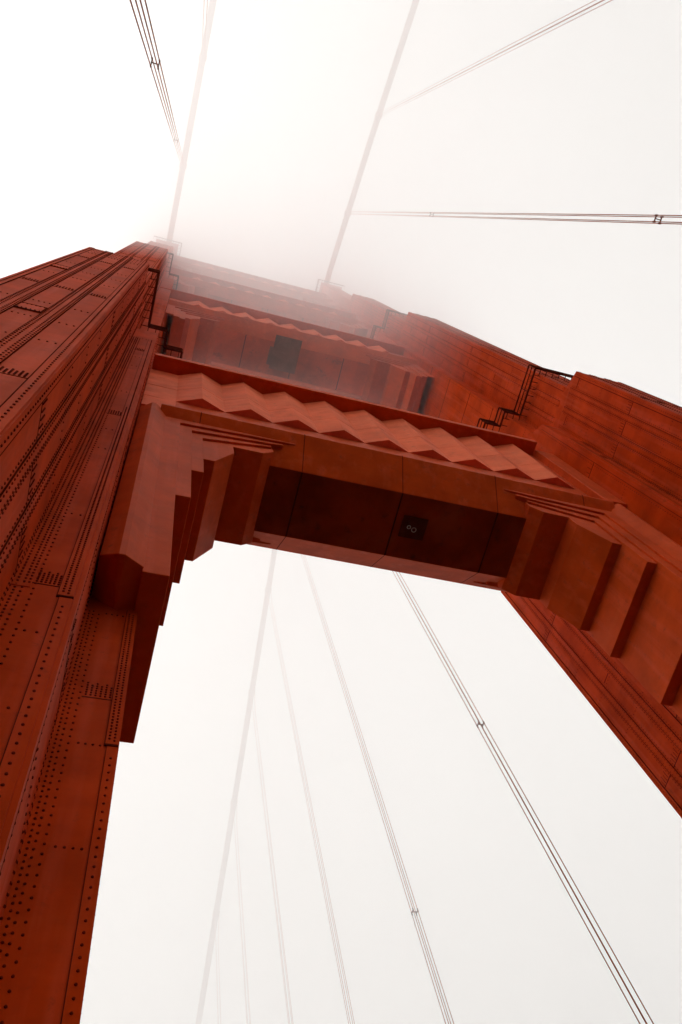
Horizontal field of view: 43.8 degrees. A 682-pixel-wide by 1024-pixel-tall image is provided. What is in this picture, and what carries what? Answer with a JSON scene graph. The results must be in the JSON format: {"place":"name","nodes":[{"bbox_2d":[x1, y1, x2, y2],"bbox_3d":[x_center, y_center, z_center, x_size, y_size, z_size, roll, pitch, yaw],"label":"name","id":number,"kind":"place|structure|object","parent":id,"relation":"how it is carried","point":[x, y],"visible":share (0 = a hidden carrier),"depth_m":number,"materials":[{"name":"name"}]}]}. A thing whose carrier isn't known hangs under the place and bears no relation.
{"place":"outdoors","nodes":[
{"label":"outdoors","id":0,"kind":"place"},
{"bbox_2d":[0,0,681,1023],"label":"sky","id":1,"kind":"structure","parent":0,"point":[584,116],"materials":[{"name":"white"}]},
{"bbox_3d":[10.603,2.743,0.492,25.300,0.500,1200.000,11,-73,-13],"label":"roadway","id":2,"kind":"structure","parent":0,"visible":0},
{"bbox_2d":[0,236,681,1023],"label":"bridge tower","id":3,"kind":"structure","parent":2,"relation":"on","point":[166,410],"depth_m":35.42,"materials":[{"name":"red metal"}]},
{"bbox_2d":[166,0,216,242],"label":"cable","id":4,"kind":"object","parent":3,"relation":"attached to","point":[200,71],"visible":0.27,"depth_m":130.19,"materials":[{"name":"paint"}]},
{"bbox_2d":[130,0,185,167],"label":"suspender","id":5,"kind":"object","parent":4,"relation":"hanging from","point":[152,61],"visible":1,"depth_m":39.69,"materials":[{"name":"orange metal"}]},
{"bbox_2d":[200,0,207,59],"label":"suspender","id":6,"kind":"object","parent":4,"relation":"hanging from","point":[205,27],"visible":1,"depth_m":103.81,"materials":[{"name":"grey metal"}]},
{"bbox_2d":[195,0,418,1023],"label":"cable","id":7,"kind":"object","parent":3,"relation":"attached to","point":[372,134],"visible":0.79,"depth_m":137.35,"materials":[{"name":"paint"}]},
{"bbox_2d":[231,805,250,1023],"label":"suspender","id":8,"kind":"object","parent":7,"relation":"hanging from","point":[242,917],"visible":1,"depth_m":115.58,"materials":[{"name":"grey metal"}]},
{"bbox_2d":[249,695,292,1023],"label":"suspender","id":9,"kind":"object","parent":7,"relation":"hanging from","point":[272,874],"visible":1,"depth_m":102.25,"materials":[{"name":"grey metal"}]},
{"bbox_2d":[266,591,354,1023],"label":"suspender","id":10,"kind":"object","parent":7,"relation":"hanging from","point":[315,832],"visible":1,"depth_m":87.55,"materials":[{"name":"grey metal"}]},
{"bbox_2d":[301,554,453,1023],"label":"suspender","id":11,"kind":"object","parent":7,"relation":"hanging from","point":[415,911],"visible":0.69,"depth_m":67.69,"materials":[{"name":"grey metal"}]},
{"bbox_2d":[376,0,611,116],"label":"suspender","id":12,"kind":"object","parent":7,"relation":"hanging from","point":[501,52],"visible":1,"depth_m":78.04,"materials":[{"name":"grey metal"}]},
{"bbox_2d":[348,211,681,224],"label":"suspender","id":13,"kind":"object","parent":7,"relation":"hanging from","point":[654,221],"visible":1,"depth_m":59.16,"materials":[{"name":"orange metal"}]},
{"bbox_2d":[392,571,653,1023],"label":"suspender","id":14,"kind":"object","parent":7,"relation":"hanging from","point":[479,723],"visible":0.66,"depth_m":45.82,"materials":[{"name":"grey metal"}]}
]}

